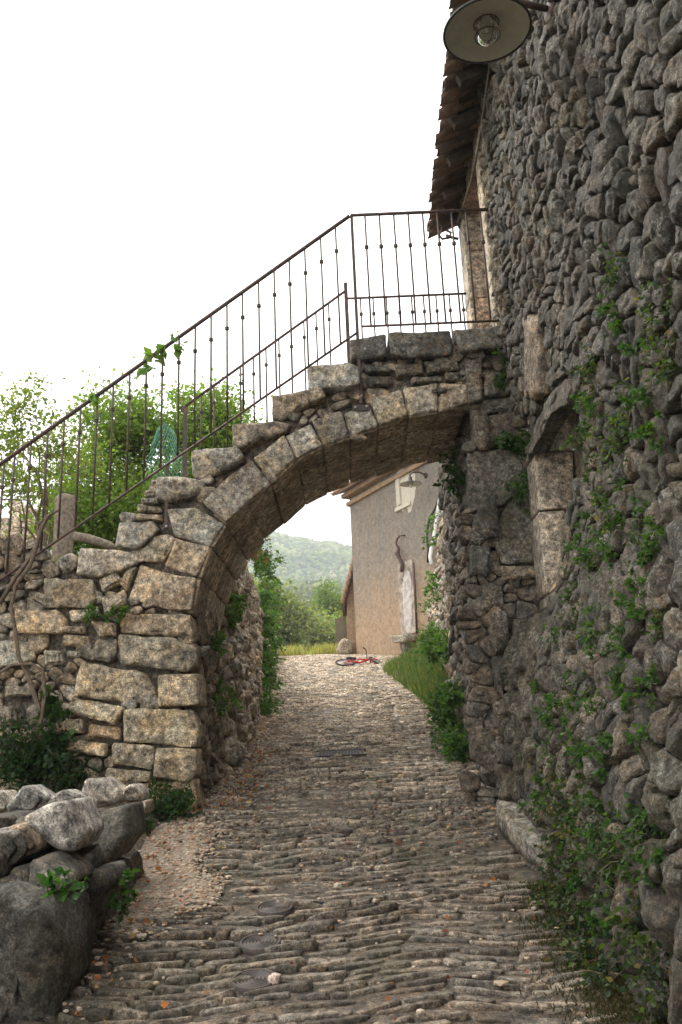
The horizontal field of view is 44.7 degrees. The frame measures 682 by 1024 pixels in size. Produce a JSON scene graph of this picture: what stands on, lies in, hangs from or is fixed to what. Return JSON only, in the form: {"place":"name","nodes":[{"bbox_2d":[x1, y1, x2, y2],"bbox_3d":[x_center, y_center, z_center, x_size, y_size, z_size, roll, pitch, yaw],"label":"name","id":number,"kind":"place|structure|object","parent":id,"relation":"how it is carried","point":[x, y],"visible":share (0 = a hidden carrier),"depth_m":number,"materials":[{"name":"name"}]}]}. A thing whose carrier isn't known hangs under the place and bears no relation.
{"place":"outdoors","nodes":[
{"label":"outdoors","id":0,"kind":"place"},
{"bbox_2d":[97,802,168,849],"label":"earth bank","id":1,"kind":"structure","parent":0,"point":[140,842],"depth_m":5.81,"materials":[{"name":"brown soil"}]},
{"bbox_2d":[0,790,16,812],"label":"loose stone","id":2,"kind":"object","parent":1,"relation":"on","point":[6,797],"visible":0.73,"depth_m":4.72,"materials":[{"name":"stone"}]},
{"bbox_2d":[7,784,54,810],"bbox_3d":[-1.773,1.651,4.765,0.200,0.163,0.274,-2,-16,0],"label":"loose stone","id":3,"kind":"object","parent":1,"relation":"on","point":[30,797],"visible":0.87,"depth_m":4.69,"materials":[{"name":"stone"}]},
{"bbox_2d":[0,486,78,787],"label":"grape vine","id":4,"kind":"object","parent":1,"relation":"on","point":[30,561],"visible":0.84,"depth_m":6.76,"materials":[{"name":"brown plant"}]},
{"bbox_2d":[0,707,100,793],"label":"weed","id":5,"kind":"object","parent":1,"relation":"on","point":[28,756],"visible":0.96,"depth_m":6.38,"materials":[{"name":"green plant"}]},
{"bbox_2d":[43,789,86,804],"bbox_3d":[-1.614,1.707,4.888,0.262,0.137,0.304,-2,-16,0],"label":"loose stone","id":6,"kind":"object","parent":1,"relation":"on","point":[67,794],"visible":0.28,"depth_m":4.84,"materials":[{"name":"stone"}]},
{"bbox_2d":[81,777,125,806],"bbox_3d":[-1.432,1.710,5.065,0.251,0.184,0.256,-2,-16,0],"label":"loose stone","id":7,"kind":"object","parent":1,"relation":"on","point":[103,791],"visible":0.84,"depth_m":4.99,"materials":[{"name":"stone"}]},
{"bbox_2d":[114,776,204,835],"bbox_3d":[-1.350,2.218,6.222,0.544,0.507,0.892,-7,-16,18],"label":"weed","id":8,"kind":"object","parent":1,"relation":"on","point":[173,803],"visible":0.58,"depth_m":6.29,"materials":[{"name":"green plant"}]},
{"bbox_2d":[26,531,351,615],"bbox_3d":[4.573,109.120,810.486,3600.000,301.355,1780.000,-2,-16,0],"label":"terrain","id":9,"kind":"structure","parent":0,"point":[311,569],"depth_m":680.40,"materials":[{"name":"green plant"}]},
{"bbox_2d":[248,570,298,599],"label":"oak tree","id":10,"kind":"object","parent":9,"relation":"on","point":[258,580],"depth_m":52.09,"materials":[{"name":"green plant"}]},
{"bbox_2d":[254,561,334,650],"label":"olive bush","id":11,"kind":"object","parent":9,"relation":"on","point":[297,616],"visible":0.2,"depth_m":40.27,"materials":[{"name":"green plant"}]},
{"bbox_2d":[290,597,343,654],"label":"olive bush","id":12,"kind":"object","parent":9,"relation":"on","point":[329,637],"visible":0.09,"depth_m":44.85,"materials":[{"name":"green plant"}]},
{"bbox_2d":[305,573,342,620],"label":"oak tree","id":13,"kind":"object","parent":9,"relation":"on","point":[326,599],"visible":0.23,"depth_m":66.05,"materials":[{"name":"green plant"}]},
{"bbox_2d":[322,600,346,643],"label":"oak tree","id":14,"kind":"object","parent":9,"relation":"on","point":[338,616],"visible":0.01,"depth_m":47.60,"materials":[{"name":"green plant"}]},
{"bbox_2d":[341,558,356,653],"bbox_3d":[0.410,3.799,29.992,0.789,4.427,3.975,-2,-16,0],"label":"lean to","id":15,"kind":"object","parent":9,"relation":"on","point":[347,604],"visible":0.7,"depth_m":28.38,"materials":[{"name":"paint"}]},
{"bbox_2d":[427,469,457,719],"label":"retaining wall","id":16,"kind":"structure","parent":9,"relation":"on","point":[438,612],"depth_m":13.48,"materials":[{"name":"stone"}]},
{"bbox_2d":[417,511,443,639],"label":"wall plant","id":17,"kind":"object","parent":16,"relation":"attached to","point":[432,577],"depth_m":14.10,"materials":[{"name":"green plant"}]},
{"bbox_2d":[330,461,555,655],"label":"stucco house","id":18,"kind":"structure","parent":9,"relation":"on","point":[386,509],"depth_m":26.01,"materials":[{"name":"paint"}]},
{"bbox_2d":[395,534,405,571],"bbox_3d":[1.839,1.254,25.271,0.160,1.199,0.581,7,-18,-31],"label":"old vine trunk","id":19,"kind":"object","parent":18,"relation":"attached to","point":[397,554],"visible":1,"depth_m":25.31,"materials":[{"name":"wood"}]},
{"bbox_2d":[395,473,410,511],"bbox_3d":[1.941,-0.674,25.779,0.190,1.195,0.886,6,-18,-27],"label":"window","id":20,"kind":"structure","parent":18,"relation":"in","point":[397,482],"depth_m":25.76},
{"bbox_2d":[397,559,415,633],"bbox_3d":[2.007,2.575,24.954,0.100,2.186,0.844,6,-18,-27],"label":"blocked doorway","id":21,"kind":"structure","parent":18,"relation":"in","point":[407,564],"depth_m":24.98,"materials":[{"name":"grey wood"}]},
{"bbox_2d":[400,471,426,487],"bbox_3d":[2.096,-0.954,24.437,0.635,0.539,0.853,-14,-19,36],"label":"street lamp","id":22,"kind":"object","parent":18,"relation":"attached to","point":[410,483],"visible":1,"depth_m":24.37,"materials":[{"name":"beige metal"}]},
{"bbox_2d":[426,492,438,562],"bbox_3d":[2.689,0.143,23.840,0.070,2.476,1.099,6,-18,-27],"label":"power cable","id":23,"kind":"object","parent":18,"relation":"attached to","point":[427,527],"visible":0.56,"depth_m":23.96,"materials":[{"name":"black rubber"}]},
{"bbox_2d":[428,503,439,564],"bbox_3d":[2.757,0.139,23.663,0.110,2.588,1.144,6,-18,-27],"label":"drain pipe","id":24,"kind":"object","parent":18,"relation":"attached to","point":[432,547],"visible":0.55,"depth_m":23.69,"materials":[{"name":"white plastic"}]},
{"bbox_2d":[0,0,466,544],"label":"sky","id":25,"kind":"structure","parent":0,"point":[159,158],"materials":[{"name":"white"}]},
{"bbox_2d":[279,642,337,655],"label":"dry grass","id":26,"kind":"structure","parent":0,"point":[326,648],"depth_m":28.78,"materials":[{"name":"yellow plant"}]},
{"bbox_2d":[18,654,669,1023],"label":"lane","id":27,"kind":"structure","parent":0,"point":[345,988],"depth_m":4.38,"materials":[{"name":"stone"}]},
{"bbox_2d":[0,796,145,1023],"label":"dry stone wall","id":28,"kind":"structure","parent":27,"relation":"on","point":[47,946],"depth_m":3.58,"materials":[{"name":"stone"}]},
{"bbox_2d":[35,866,89,902],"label":"weed","id":29,"kind":"object","parent":28,"relation":"on","point":[50,880],"visible":1,"depth_m":3.30,"materials":[{"name":"green plant"}]},
{"bbox_2d":[103,867,140,923],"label":"weed","id":30,"kind":"object","parent":28,"relation":"on","point":[125,899],"visible":1,"depth_m":3.94,"materials":[{"name":"green plant"}]},
{"bbox_2d":[141,799,153,813],"bbox_3d":[-1.216,1.796,5.037,0.116,0.094,0.260,-2,-16,0],"label":"loose stone","id":31,"kind":"object","parent":28,"relation":"on","point":[148,804],"visible":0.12,"depth_m":5.01,"materials":[{"name":"stone"}]},
{"bbox_2d":[123,783,149,802],"bbox_3d":[-1.262,1.732,5.100,0.124,0.116,0.273,-2,-16,0],"label":"loose stone","id":32,"kind":"object","parent":31,"relation":"on","point":[135,792],"visible":0.9,"depth_m":5.03,"materials":[{"name":"stone"}]},
{"bbox_2d":[114,820,220,944],"bbox_3d":[-1.112,2.252,5.282,0.620,0.425,2.637,1,-16,-13],"label":"gravel patch","id":33,"kind":"object","parent":27,"relation":"on","point":[152,882],"visible":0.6,"depth_m":4.77,"materials":[{"name":"beige gravel"}]},
{"bbox_2d":[213,559,279,782],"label":"retaining wall","id":34,"kind":"structure","parent":27,"relation":"on","point":[245,639],"depth_m":9.53,"materials":[{"name":"stone"}]},
{"bbox_2d":[224,590,249,629],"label":"wall plant","id":35,"kind":"object","parent":34,"relation":"attached to","point":[232,621],"depth_m":8.70,"materials":[{"name":"green plant"}]},
{"bbox_2d":[249,536,282,631],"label":"ivy","id":36,"kind":"object","parent":34,"relation":"attached to","point":[259,554],"visible":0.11,"depth_m":12.26,"materials":[{"name":"green plant"}]},
{"bbox_2d":[251,543,291,715],"bbox_3d":[-1.349,2.866,16.503,0.736,3.447,8.368,-2,-16,-3],"label":"ivy","id":37,"kind":"object","parent":34,"relation":"attached to","point":[261,568],"visible":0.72,"depth_m":14.86,"materials":[{"name":"green plant"}]},
{"bbox_2d":[231,968,273,992],"bbox_3d":[-0.368,1.998,3.524,0.196,0.062,0.198,-2,-16,0],"label":"valve cover","id":38,"kind":"object","parent":27,"relation":"on","point":[259,979],"visible":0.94,"depth_m":3.50,"materials":[{"name":"metal"}]},
{"bbox_2d":[240,933,280,955],"bbox_3d":[-0.379,2.043,3.917,0.196,0.062,0.198,-2,-16,0],"label":"valve cover","id":39,"kind":"object","parent":27,"relation":"on","point":[253,944],"visible":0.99,"depth_m":3.90,"materials":[{"name":"metal"}]},
{"bbox_2d":[0,325,548,815],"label":"arch stairway","id":40,"kind":"object","parent":27,"relation":"on","point":[136,689],"visible":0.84,"depth_m":7.08,"materials":[{"name":"stone"}]},
{"bbox_2d":[80,602,130,624],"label":"wall plant","id":41,"kind":"object","parent":40,"relation":"attached to","point":[89,615],"depth_m":6.81,"materials":[{"name":"green plant"}]},
{"bbox_2d":[145,424,188,482],"bbox_3d":[-1.851,-0.639,8.869,0.502,0.663,0.106,-2,-16,0],"label":"netting","id":42,"kind":"object","parent":40,"relation":"attached to","point":[156,434],"visible":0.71,"depth_m":8.87,"materials":[{"name":"green plastic"}]},
{"bbox_2d":[210,628,228,656],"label":"wall plant","id":43,"kind":"object","parent":40,"relation":"attached to","point":[217,639],"depth_m":7.56,"materials":[{"name":"green plant"}]},
{"bbox_2d":[211,679,243,720],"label":"wall plant","id":44,"kind":"object","parent":40,"relation":"attached to","point":[215,699],"depth_m":7.57,"materials":[{"name":"green plant"}]},
{"bbox_2d":[0,208,499,580],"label":"stair railing","id":45,"kind":"object","parent":40,"relation":"on","point":[181,335],"visible":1,"depth_m":7.49,"materials":[{"name":"metal"}]},
{"bbox_2d":[88,331,188,406],"bbox_3d":[-1.819,-1.287,7.427,0.897,0.695,0.190,-2,-16,0],"label":"vine shoot","id":46,"kind":"object","parent":45,"relation":"hanging from","point":[178,348],"visible":1,"depth_m":7.46,"materials":[{"name":"green plant"}]},
{"bbox_2d":[179,282,465,479],"bbox_3d":[-0.155,-1.369,8.814,3.136,2.385,0.040,-2,-16,0],"label":"stair railing","id":47,"kind":"object","parent":40,"relation":"on","point":[184,409],"visible":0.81,"depth_m":8.92,"materials":[{"name":"metal"}]},
{"bbox_2d":[432,446,465,498],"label":"wall plant","id":48,"kind":"object","parent":40,"relation":"attached to","point":[456,474],"depth_m":8.01,"materials":[{"name":"green plant"}]},
{"bbox_2d":[490,429,530,457],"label":"wall plant","id":49,"kind":"object","parent":40,"relation":"attached to","point":[511,445],"depth_m":7.18,"materials":[{"name":"green plant"}]},
{"bbox_2d":[504,470,529,515],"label":"wall plant","id":50,"kind":"object","parent":40,"relation":"attached to","point":[520,495],"depth_m":7.05,"materials":[{"name":"green plant"}]},
{"bbox_2d":[256,900,292,915],"bbox_3d":[-0.349,2.093,4.367,0.196,0.062,0.198,-2,-16,0],"label":"valve cover","id":51,"kind":"object","parent":27,"relation":"on","point":[270,907],"visible":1,"depth_m":4.34,"materials":[{"name":"metal"}]},
{"bbox_2d":[268,972,281,984],"bbox_3d":[-0.279,1.966,3.494,0.047,0.039,0.055,-11,-18,29],"label":"stone chip","id":52,"kind":"object","parent":27,"relation":"on","point":[274,978],"visible":1,"depth_m":3.48,"materials":[{"name":"stone"}]},
{"bbox_2d":[74,669,535,1022],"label":"fallen leaves","id":53,"kind":"object","parent":27,"relation":"on","point":[163,1004],"visible":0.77,"depth_m":5.53,"materials":[{"name":"brown plant"}]},
{"bbox_2d":[39,660,629,1019],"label":"gravel","id":54,"kind":"structure","parent":27,"relation":"on","point":[194,892],"depth_m":5.20,"materials":[{"name":"grey gravel"}]},
{"bbox_2d":[315,748,365,756],"bbox_3d":[-0.001,2.582,8.886,0.540,0.075,0.331,-2,-16,0],"label":"drain grate","id":55,"kind":"object","parent":27,"relation":"on","point":[345,752],"visible":0.96,"depth_m":8.88,"materials":[{"name":"metal"}]},
{"bbox_2d":[335,616,346,647],"bbox_3d":[0.010,4.512,30.107,0.411,1.491,0.050,-2,-16,0],"label":"plank fence","id":56,"kind":"object","parent":27,"relation":"on","point":[339,632],"visible":0.64,"depth_m":30.16,"materials":[{"name":"grey wood"}]},
{"bbox_2d":[335,638,352,654],"bbox_3d":[0.099,4.514,27.702,0.573,0.594,0.809,-2,-16,0],"label":"boulder","id":57,"kind":"object","parent":27,"relation":"on","point":[344,647],"visible":0.91,"depth_m":27.42,"materials":[{"name":"stone"}]},
{"bbox_2d":[335,647,381,665],"bbox_3d":[0.497,3.929,22.350,1.387,0.604,0.746,1,-16,-11],"label":"bicycle","id":58,"kind":"object","parent":27,"relation":"on","point":[353,659],"visible":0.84,"depth_m":22.22,"materials":[{"name":"metal"}]},
{"bbox_2d":[426,675,468,763],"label":"shrub","id":59,"kind":"object","parent":27,"relation":"on","point":[444,701],"visible":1,"depth_m":8.56,"materials":[{"name":"green plant"}]},
{"bbox_2d":[496,800,551,877],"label":"mounting block","id":60,"kind":"structure","parent":27,"relation":"on","point":[513,826],"depth_m":5.10,"materials":[{"name":"stone"}]},
{"bbox_2d":[427,0,681,1023],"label":"stone house","id":61,"kind":"structure","parent":27,"relation":"on","point":[559,144],"depth_m":4.58,"materials":[{"name":"stone"}]},
{"bbox_2d":[439,225,458,239],"bbox_3d":[1.226,-3.195,9.494,0.236,0.195,0.032,-2,-16,0],"label":"cable hook","id":62,"kind":"object","parent":61,"relation":"attached to","point":[447,236],"visible":0.94,"depth_m":9.48,"materials":[{"name":"metal"}]},
{"bbox_2d":[483,346,512,398],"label":"wall plant","id":63,"kind":"object","parent":61,"relation":"attached to","point":[504,375],"depth_m":7.34,"materials":[{"name":"green plant"}]},
{"bbox_2d":[443,0,555,63],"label":"street lamp","id":64,"kind":"object","parent":61,"relation":"attached to","point":[481,31],"visible":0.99,"depth_m":5.21,"materials":[{"name":"grey metal"}]},
{"bbox_2d":[518,750,580,873],"bbox_3d":[1.167,1.572,4.557,0.380,0.679,0.803,-2,-16,0],"label":"wall plant","id":65,"kind":"object","parent":61,"relation":"attached to","point":[554,837],"depth_m":4.44,"materials":[{"name":"green plant"}]},
{"bbox_2d":[537,826,598,939],"bbox_3d":[1.153,1.855,4.094,0.355,0.589,0.775,-2,-16,0],"label":"wall plant","id":66,"kind":"object","parent":61,"relation":"attached to","point":[579,910],"depth_m":4.12,"materials":[{"name":"green plant"}]},
{"bbox_2d":[553,565,586,635],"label":"wall plant","id":67,"kind":"object","parent":61,"relation":"attached to","point":[568,592],"depth_m":5.00,"materials":[{"name":"green plant"}]},
{"bbox_2d":[555,728,605,778],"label":"wall plant","id":68,"kind":"object","parent":61,"relation":"attached to","point":[562,739],"depth_m":4.21,"materials":[{"name":"green plant"}]},
{"bbox_2d":[557,671,607,721],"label":"wall plant","id":69,"kind":"object","parent":61,"relation":"attached to","point":[576,691],"depth_m":4.22,"materials":[{"name":"green plant"}]},
{"bbox_2d":[565,334,603,415],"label":"wall plant","id":70,"kind":"object","parent":61,"relation":"attached to","point":[589,371],"depth_m":4.73,"materials":[{"name":"green plant"}]},
{"bbox_2d":[570,426,612,509],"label":"wall plant","id":71,"kind":"object","parent":61,"relation":"attached to","point":[595,500],"depth_m":4.86,"materials":[{"name":"green plant"}]},
{"bbox_2d":[517,294,668,942],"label":"wall weeds","id":72,"kind":"object","parent":61,"relation":"attached to","point":[647,553],"depth_m":3.84,"materials":[{"name":"green plant"}]},
{"bbox_2d":[558,773,631,902],"bbox_3d":[1.153,1.461,3.687,0.296,0.562,0.777,-2,-16,0],"label":"wall plant","id":73,"kind":"object","parent":61,"relation":"attached to","point":[605,849],"depth_m":3.65,"materials":[{"name":"green plant"}]},
{"bbox_2d":[584,374,633,477],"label":"wall plant","id":74,"kind":"object","parent":61,"relation":"attached to","point":[617,434],"depth_m":4.26,"materials":[{"name":"green plant"}]},
{"bbox_2d":[580,495,648,579],"bbox_3d":[1.378,0.122,4.093,0.261,0.498,0.710,-1,-16,-6],"label":"wall plant","id":75,"kind":"object","parent":61,"relation":"attached to","point":[619,555],"depth_m":4.20,"materials":[{"name":"green plant"}]},
{"bbox_2d":[597,242,631,340],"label":"wall plant","id":76,"kind":"object","parent":61,"relation":"attached to","point":[614,276],"depth_m":4.20,"materials":[{"name":"green plant"}]},
{"bbox_2d":[595,628,638,681],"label":"wall plant","id":77,"kind":"object","parent":61,"relation":"attached to","point":[617,667],"depth_m":3.88,"materials":[{"name":"green plant"}]},
{"bbox_2d":[568,855,672,1023],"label":"wall plant","id":78,"kind":"object","parent":61,"relation":"attached to","point":[652,968],"depth_m":3.12,"materials":[{"name":"green plant"}]},
{"bbox_2d":[621,794,672,894],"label":"wall plant","id":79,"kind":"object","parent":61,"relation":"attached to","point":[627,837],"depth_m":3.09,"materials":[{"name":"green plant"}]},
{"bbox_2d":[630,270,681,394],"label":"wall plant","id":80,"kind":"object","parent":61,"relation":"attached to","point":[670,365],"depth_m":3.59,"materials":[{"name":"green plant"}]},
{"bbox_2d":[639,595,674,643],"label":"wall plant","id":81,"kind":"object","parent":61,"relation":"attached to","point":[657,625],"depth_m":3.44,"materials":[{"name":"green plant"}]},
{"bbox_2d":[467,878,668,1023],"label":"moss","id":82,"kind":"object","parent":27,"relation":"on","point":[621,1001],"visible":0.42,"depth_m":3.34,"materials":[{"name":"green plant"}]},
{"bbox_2d":[529,880,622,998],"bbox_3d":[1.009,1.932,3.784,0.246,0.390,1.137,-3,-16,3],"label":"wall plant","id":83,"kind":"object","parent":27,"relation":"on","point":[601,970],"depth_m":3.56,"materials":[{"name":"green plant"}]},
{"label":"garden terrace","id":84,"kind":"structure","parent":0,"visible":0},
{"bbox_2d":[0,500,47,542],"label":"garden wall","id":85,"kind":"structure","parent":84,"relation":"on","point":[15,520],"depth_m":14.48,"materials":[{"name":"stone"}]},
{"bbox_2d":[0,366,113,550],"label":"young tree","id":86,"kind":"object","parent":84,"relation":"on","point":[13,442],"visible":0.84,"depth_m":10.15,"materials":[{"name":"green plant"}]},
{"bbox_2d":[51,493,74,562],"bbox_3d":[-3.078,0.261,9.201,0.234,0.940,0.247,-2,-16,0],"label":"stone post","id":87,"kind":"object","parent":84,"relation":"on","point":[62,547],"visible":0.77,"depth_m":9.15,"materials":[{"name":"grey stone"}]},
{"bbox_2d":[72,532,116,549],"bbox_3d":[-2.632,0.317,8.871,0.472,0.240,0.100,-2,-16,0],"label":"stone","id":88,"kind":"object","parent":84,"relation":"on","point":[93,540],"visible":0.9,"depth_m":8.84,"materials":[{"name":"grey stone"}]},
{"bbox_2d":[4,355,273,556],"bbox_3d":[-2.536,-0.496,12.132,4.152,3.602,3.154,-2,-16,0],"label":"fruit tree","id":89,"kind":"object","parent":84,"relation":"on","point":[105,523],"visible":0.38,"depth_m":11.89,"materials":[{"name":"green plant"}]},
{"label":"grass bank","id":90,"kind":"structure","parent":0,"visible":0},
{"bbox_2d":[378,643,451,711],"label":"bank grass","id":91,"kind":"structure","parent":90,"relation":"on","point":[404,670],"depth_m":16.09,"materials":[{"name":"green plant"}]},
{"bbox_2d":[405,620,449,677],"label":"shrub","id":92,"kind":"object","parent":91,"relation":"on","point":[432,645],"visible":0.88,"depth_m":12.75,"materials":[{"name":"green plant"}]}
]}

